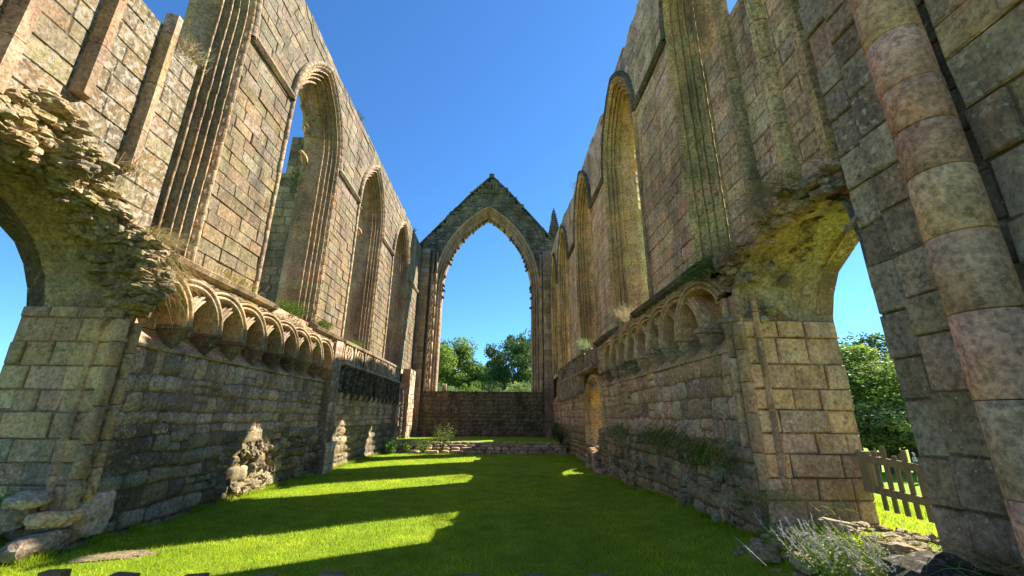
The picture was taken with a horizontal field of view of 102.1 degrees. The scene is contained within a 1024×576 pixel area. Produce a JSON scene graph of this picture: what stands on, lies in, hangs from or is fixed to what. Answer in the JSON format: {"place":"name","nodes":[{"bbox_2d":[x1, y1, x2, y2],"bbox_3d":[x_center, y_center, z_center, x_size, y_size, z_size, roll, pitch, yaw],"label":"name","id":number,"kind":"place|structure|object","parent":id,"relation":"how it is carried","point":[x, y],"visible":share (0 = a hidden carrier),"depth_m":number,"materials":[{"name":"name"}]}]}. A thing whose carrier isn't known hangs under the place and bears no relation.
{"place":"outdoors","nodes":[
{"label":"outdoors","id":0,"kind":"place"},
{"bbox_2d":[0,0,888,371],"label":"sky","id":1,"kind":"structure","parent":0,"point":[451,94],"materials":[{"name":"blue"}]},
{"bbox_2d":[0,446,941,575],"bbox_3d":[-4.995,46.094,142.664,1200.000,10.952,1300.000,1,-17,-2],"label":"lawn","id":2,"kind":"structure","parent":0,"point":[4,540],"depth_m":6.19,"materials":[{"name":"green plant"}]},
{"bbox_2d":[0,506,39,531],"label":"fallen stone","id":3,"kind":"object","parent":2,"relation":"on","point":[11,519],"visible":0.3,"depth_m":5.09,"materials":[{"name":"grey stone"}]},
{"bbox_2d":[1,489,56,509],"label":"fallen stone","id":4,"kind":"object","parent":3,"relation":"on","point":[25,499],"visible":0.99,"depth_m":5.07,"materials":[{"name":"grey stone"}]},
{"bbox_2d":[0,528,72,563],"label":"fallen stone","id":5,"kind":"object","parent":2,"relation":"on","point":[36,543],"visible":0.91,"depth_m":4.94,"materials":[{"name":"grey stone"}]},
{"bbox_2d":[22,508,85,529],"bbox_3d":[-5.823,2.937,5.276,0.362,0.199,0.607,-5,-18,17],"label":"fallen stone","id":6,"kind":"object","parent":5,"relation":"on","point":[50,519],"visible":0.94,"depth_m":5.17,"materials":[{"name":"grey stone"}]},
{"bbox_2d":[70,490,116,537],"bbox_3d":[-5.840,3.114,5.696,0.428,0.614,0.612,1,-17,-2],"label":"fallen stone","id":7,"kind":"object","parent":2,"relation":"on","point":[98,511],"visible":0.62,"depth_m":5.64,"materials":[{"name":"grey stone"}]},
{"bbox_2d":[66,550,156,563],"bbox_3d":[-4.932,3.333,5.096,0.899,0.103,0.308,6,-18,-18],"label":"fallen stone","id":8,"kind":"object","parent":2,"relation":"on","point":[136,554],"visible":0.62,"depth_m":5.07,"materials":[{"name":"beige stone"}]},
{"bbox_2d":[0,0,421,549],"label":"ruined wall","id":9,"kind":"structure","parent":2,"relation":"on","point":[142,411],"depth_m":7.56,"materials":[{"name":"stone"}]},
{"bbox_2d":[0,485,42,509],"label":"fern","id":10,"kind":"object","parent":9,"relation":"on","point":[2,498],"visible":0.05,"depth_m":5.18,"materials":[{"name":"green plant"}]},
{"bbox_2d":[113,153,160,181],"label":"grass tuft","id":11,"kind":"object","parent":9,"relation":"on","point":[133,167],"visible":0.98,"depth_m":6.39,"materials":[{"name":"beige plant"}]},
{"bbox_2d":[130,213,206,251],"bbox_3d":[-5.732,-0.789,6.885,1.036,0.477,1.216,14,-22,-36],"label":"grass tuft","id":12,"kind":"object","parent":9,"relation":"on","point":[160,231],"visible":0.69,"depth_m":6.80,"materials":[{"name":"plant"}]},
{"bbox_2d":[133,229,212,336],"bbox_3d":[-5.457,-0.158,6.591,0.888,1.788,1.466,1,-17,-2],"label":"grass tuft","id":13,"kind":"object","parent":9,"relation":"on","point":[179,273],"visible":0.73,"depth_m":6.65,"materials":[{"name":"plant"}]},
{"bbox_2d":[177,26,215,73],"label":"grass tuft","id":14,"kind":"object","parent":9,"relation":"on","point":[189,48],"visible":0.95,"depth_m":7.74,"materials":[{"name":"beige plant"}]},
{"bbox_2d":[201,257,268,294],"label":"ledge plant","id":15,"kind":"object","parent":9,"relation":"on","point":[242,279],"visible":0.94,"depth_m":8.42,"materials":[{"name":"beige plant"}]},
{"bbox_2d":[262,294,320,320],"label":"ledge plant","id":16,"kind":"object","parent":9,"relation":"on","point":[290,309],"visible":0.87,"depth_m":11.02,"materials":[{"name":"green plant"}]},
{"bbox_2d":[280,162,304,198],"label":"window sprig","id":17,"kind":"object","parent":9,"relation":"attached to","point":[295,179],"depth_m":12.84,"materials":[{"name":"green plant"}]},
{"bbox_2d":[311,314,335,330],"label":"ledge plant","id":18,"kind":"object","parent":9,"relation":"on","point":[323,324],"visible":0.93,"depth_m":12.54,"materials":[{"name":"green plant"}]},
{"bbox_2d":[349,336,365,346],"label":"ledge plant","id":19,"kind":"object","parent":9,"relation":"on","point":[357,342],"visible":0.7,"depth_m":16.02,"materials":[{"name":"green plant"}]},
{"bbox_2d":[396,387,403,438],"bbox_3d":[-6.262,6.958,22.922,0.235,2.842,1.287,1,-17,-2],"label":"blind doorway","id":20,"kind":"structure","parent":9,"relation":"in","point":[401,407],"depth_m":23.30,"materials":[{"name":"stone"}]},
{"bbox_2d":[383,437,401,453],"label":"shrub","id":21,"kind":"object","parent":2,"relation":"on","point":[390,449],"visible":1,"depth_m":19.07,"materials":[{"name":"green plant"}]},
{"bbox_2d":[0,568,792,575],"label":"picket fence","id":22,"kind":"object","parent":2,"relation":"on","point":[58,572],"visible":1,"depth_m":0.85,"materials":[{"name":"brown wood"}]},
{"bbox_2d":[0,450,813,575],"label":"grass fringe","id":23,"kind":"object","parent":2,"relation":"on","point":[139,528],"depth_m":6.29,"materials":[{"name":"green plant"}]},
{"bbox_2d":[401,441,413,452],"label":"shrub","id":24,"kind":"object","parent":2,"relation":"on","point":[407,446],"visible":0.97,"depth_m":19.63,"materials":[{"name":"green plant"}]},
{"bbox_2d":[437,362,454,390],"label":"tree","id":25,"kind":"object","parent":2,"relation":"on","point":[444,378],"visible":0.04,"depth_m":65.98,"materials":[{"name":"green plant"}]},
{"bbox_2d":[437,384,461,390],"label":"tree","id":26,"kind":"object","parent":2,"relation":"on","point":[449,388],"visible":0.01,"depth_m":57.72,"materials":[{"name":"green plant"}]},
{"bbox_2d":[438,337,489,388],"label":"tree","id":27,"kind":"object","parent":2,"relation":"on","point":[449,358],"visible":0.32,"depth_m":68.18,"materials":[{"name":"green plant"}]},
{"bbox_2d":[441,360,492,389],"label":"tree","id":28,"kind":"object","parent":2,"relation":"on","point":[483,379],"visible":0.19,"depth_m":67.45,"materials":[{"name":"green plant"}]},
{"bbox_2d":[452,380,481,391],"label":"bush","id":29,"kind":"object","parent":2,"relation":"on","point":[473,388],"visible":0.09,"depth_m":61.28,"materials":[{"name":"green plant"}]},
{"bbox_2d":[384,441,566,454],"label":"wall","id":30,"kind":"structure","parent":2,"relation":"on","point":[471,448],"depth_m":20.10,"materials":[{"name":"grey stone"}]},
{"bbox_2d":[412,437,434,452],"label":"shrub","id":31,"kind":"object","parent":30,"relation":"on","point":[421,446],"visible":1,"depth_m":19.69,"materials":[{"name":"green plant"}]},
{"bbox_2d":[433,420,456,451],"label":"shrub","id":32,"kind":"object","parent":30,"relation":"on","point":[443,440],"visible":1,"depth_m":19.85,"materials":[{"name":"green plant"}]},
{"bbox_2d":[551,422,570,444],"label":"shrub","id":33,"kind":"object","parent":30,"relation":"on","point":[560,438],"visible":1,"depth_m":20.37,"materials":[{"name":"green plant"}]},
{"bbox_2d":[472,380,502,391],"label":"tree","id":34,"kind":"object","parent":2,"relation":"on","point":[492,387],"visible":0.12,"depth_m":63.38,"materials":[{"name":"green plant"}]},
{"bbox_2d":[482,363,517,390],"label":"tree","id":35,"kind":"object","parent":2,"relation":"on","point":[494,372],"visible":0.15,"depth_m":68.76,"materials":[{"name":"green plant"}]},
{"bbox_2d":[487,367,519,385],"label":"tree","id":36,"kind":"object","parent":2,"relation":"on","point":[504,380],"visible":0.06,"depth_m":69.79,"materials":[{"name":"green plant"}]},
{"bbox_2d":[483,328,530,383],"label":"tree","id":37,"kind":"object","parent":2,"relation":"on","point":[519,354],"visible":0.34,"depth_m":73.81,"materials":[{"name":"green plant"}]},
{"bbox_2d":[501,379,530,391],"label":"bush","id":38,"kind":"object","parent":2,"relation":"on","point":[520,387],"visible":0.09,"depth_m":59.29,"materials":[{"name":"green plant"}]},
{"bbox_2d":[513,359,530,386],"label":"tree","id":39,"kind":"object","parent":2,"relation":"on","point":[526,375],"visible":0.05,"depth_m":67.68,"materials":[{"name":"green plant"}]},
{"bbox_2d":[586,447,600,470],"bbox_3d":[2.843,5.926,14.180,0.419,0.878,1.294,1,-17,-2],"label":"broken tomb","id":40,"kind":"object","parent":2,"relation":"on","point":[593,460],"visible":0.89,"depth_m":13.96,"materials":[{"name":"stone"}]},
{"bbox_2d":[594,468,607,474],"bbox_3d":[2.859,5.833,13.153,0.403,0.206,0.617,1,-17,-2],"label":"fallen stone","id":41,"kind":"object","parent":2,"relation":"on","point":[601,471],"visible":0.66,"depth_m":12.97,"materials":[{"name":"grey stone"}]},
{"bbox_2d":[550,0,880,537],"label":"ruined wall","id":42,"kind":"structure","parent":2,"relation":"on","point":[709,105],"depth_m":7.20,"materials":[{"name":"stone"}]},
{"bbox_2d":[572,336,593,349],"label":"ledge plant","id":43,"kind":"object","parent":42,"relation":"on","point":[584,345],"visible":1,"depth_m":16.02,"materials":[{"name":"green plant"}]},
{"bbox_2d":[603,299,636,324],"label":"grass tuft","id":44,"kind":"object","parent":42,"relation":"on","point":[623,317],"visible":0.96,"depth_m":11.16,"materials":[{"name":"beige plant"}]},
{"bbox_2d":[606,422,646,444],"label":"creeper","id":45,"kind":"object","parent":42,"relation":"attached to","point":[619,428],"visible":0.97,"depth_m":11.05,"materials":[{"name":"green plant"}]},
{"bbox_2d":[626,417,702,461],"bbox_3d":[2.861,3.122,8.543,0.528,0.886,4.188,1,-17,-2],"label":"creeper","id":46,"kind":"object","parent":42,"relation":"attached to","point":[664,437],"visible":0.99,"depth_m":8.03,"materials":[{"name":"green plant"}]},
{"bbox_2d":[666,250,732,299],"bbox_3d":[2.968,-0.212,6.778,0.824,0.868,1.367,1,-17,-2],"label":"ledge plant","id":47,"kind":"object","parent":42,"relation":"on","point":[698,278],"visible":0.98,"depth_m":6.71,"materials":[{"name":"green plant"}]},
{"bbox_2d":[672,430,742,484],"bbox_3d":[2.982,2.610,6.478,0.429,0.773,2.245,1,-17,-2],"label":"creeper","id":48,"kind":"object","parent":42,"relation":"attached to","point":[704,454],"visible":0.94,"depth_m":6.41,"materials":[{"name":"green plant"}]},
{"bbox_2d":[683,224,751,272],"bbox_3d":[3.096,-0.622,6.147,0.976,0.656,1.923,1,-17,-2],"label":"grass tuft","id":49,"kind":"object","parent":42,"relation":"on","point":[722,246],"visible":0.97,"depth_m":6.12,"materials":[{"name":"green plant"}]},
{"bbox_2d":[715,153,828,229],"bbox_3d":[3.229,-1.163,5.110,1.327,0.723,1.724,1,-17,-2],"label":"grass tuft","id":50,"kind":"object","parent":42,"relation":"on","point":[781,188],"visible":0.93,"depth_m":5.02,"materials":[{"name":"green plant"}]},
{"bbox_2d":[855,446,933,522],"bbox_3d":[4.937,2.295,4.648,0.140,0.892,1.943,4,-18,-11],"label":"picket fence","id":51,"kind":"object","parent":42,"relation":"attached to","point":[870,462],"visible":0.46,"depth_m":5.20,"materials":[{"name":"brown wood"}]},
{"bbox_2d":[749,544,780,563],"bbox_3d":[2.775,2.904,4.531,0.192,0.169,0.329,10,-20,-29],"label":"fallen stone","id":52,"kind":"object","parent":2,"relation":"on","point":[760,552],"visible":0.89,"depth_m":4.47,"materials":[{"name":"grey stone"}]},
{"bbox_2d":[777,522,802,536],"bbox_3d":[3.156,2.749,4.695,0.224,0.164,0.242,12,-20,-32],"label":"fallen stone","id":53,"kind":"object","parent":2,"relation":"on","point":[786,524],"visible":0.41,"depth_m":4.66,"materials":[{"name":"grey stone"}]},
{"bbox_2d":[791,551,819,575],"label":"fallen stone","id":54,"kind":"object","parent":2,"relation":"on","point":[799,567],"visible":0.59,"depth_m":4.02,"materials":[{"name":"grey stone"}]},
{"bbox_2d":[732,520,940,575],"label":"rubble debris","id":55,"kind":"object","parent":2,"relation":"on","point":[913,537],"visible":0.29,"depth_m":4.34,"materials":[{"name":"stone"}]},
{"bbox_2d":[707,476,864,530],"bbox_3d":[3.336,2.591,5.119,1.336,0.424,2.300,1,-17,-2],"label":"grass tuft","id":56,"kind":"object","parent":55,"relation":"on","point":[764,493],"visible":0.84,"depth_m":5.10,"materials":[{"name":"green plant"}]},
{"bbox_2d":[817,517,861,532],"bbox_3d":[3.525,2.553,4.466,0.370,0.122,0.308,-10,-20,31],"label":"fallen stone","id":57,"kind":"object","parent":55,"relation":"on","point":[821,520],"visible":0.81,"depth_m":4.38,"materials":[{"name":"beige stone"}]},
{"bbox_2d":[735,513,963,575],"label":"flowering plant","id":58,"kind":"object","parent":2,"relation":"on","point":[833,551],"visible":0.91,"depth_m":3.67,"materials":[{"name":"green plant"}]},
{"bbox_2d":[843,360,867,396],"bbox_3d":[24.451,12.152,37.727,13.515,14.345,13.709,12,-21,-33],"label":"tree","id":59,"kind":"object","parent":2,"relation":"on","point":[850,368],"visible":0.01,"depth_m":35.23,"materials":[{"name":"green plant"}]},
{"bbox_2d":[838,341,887,371],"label":"tree","id":60,"kind":"object","parent":2,"relation":"on","point":[852,352],"depth_m":45.73,"materials":[{"name":"green plant"}]},
{"bbox_2d":[844,562,882,575],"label":"fallen stone","id":61,"kind":"object","parent":2,"relation":"on","point":[851,569],"visible":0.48,"depth_m":3.48,"materials":[{"name":"grey stone"}]},
{"bbox_2d":[837,332,904,471],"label":"tree","id":62,"kind":"object","parent":2,"relation":"on","point":[869,339],"visible":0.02,"depth_m":48.60,"materials":[{"name":"green plant"}]},
{"bbox_2d":[839,343,908,452],"bbox_3d":[29.678,11.688,35.859,14.176,13.643,14.032,8,-19,-23],"label":"tree","id":63,"kind":"object","parent":2,"relation":"on","point":[887,372],"visible":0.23,"depth_m":33.24,"materials":[{"name":"green plant"}]},
{"bbox_2d":[852,393,916,472],"bbox_3d":[28.894,12.100,31.979,10.329,7.901,10.288,-7,-19,24],"label":"tree","id":64,"kind":"object","parent":2,"relation":"on","point":[901,440],"visible":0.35,"depth_m":30.51,"materials":[{"name":"green plant"}]},
{"bbox_2d":[858,359,918,471],"bbox_3d":[35.399,12.458,37.145,13.515,12.752,13.709,1,-17,0],"label":"tree","id":65,"kind":"object","parent":2,"relation":"on","point":[911,451],"visible":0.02,"depth_m":36.54,"materials":[{"name":"green plant"}]},
{"bbox_2d":[876,541,927,554],"bbox_3d":[3.450,2.314,3.645,0.353,0.147,0.309,1,-17,-2],"label":"fallen stone","id":66,"kind":"object","parent":2,"relation":"on","point":[898,547],"visible":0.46,"depth_m":3.57,"materials":[{"name":"beige stone"}]},
{"bbox_2d":[798,0,1023,575],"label":"crossing pier","id":67,"kind":"structure","parent":2,"relation":"on","point":[924,101],"depth_m":3.15,"materials":[{"name":"stone"}]},
{"bbox_2d":[900,527,1023,575],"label":"grass tuft","id":68,"kind":"object","parent":67,"relation":"on","point":[986,565],"visible":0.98,"depth_m":2.81,"materials":[{"name":"green plant"}]},
{"bbox_2d":[384,436,567,447],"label":"raised lawn","id":69,"kind":"structure","parent":0,"point":[501,440],"depth_m":22.38,"materials":[{"name":"green plant"}]},
{"bbox_2d":[410,173,558,437],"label":"gable wall","id":70,"kind":"structure","parent":69,"relation":"on","point":[500,414],"depth_m":27.87,"materials":[{"name":"stone"}]},
{"bbox_2d":[547,416,560,439],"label":"shrub","id":71,"kind":"object","parent":69,"relation":"on","point":[555,423],"visible":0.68,"depth_m":23.23,"materials":[{"name":"green plant"}]},
{"bbox_2d":[874,496,937,537],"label":"meadow grass","id":72,"kind":"structure","parent":0,"point":[885,513],"depth_m":7.73,"materials":[{"name":"plant"}]}
]}

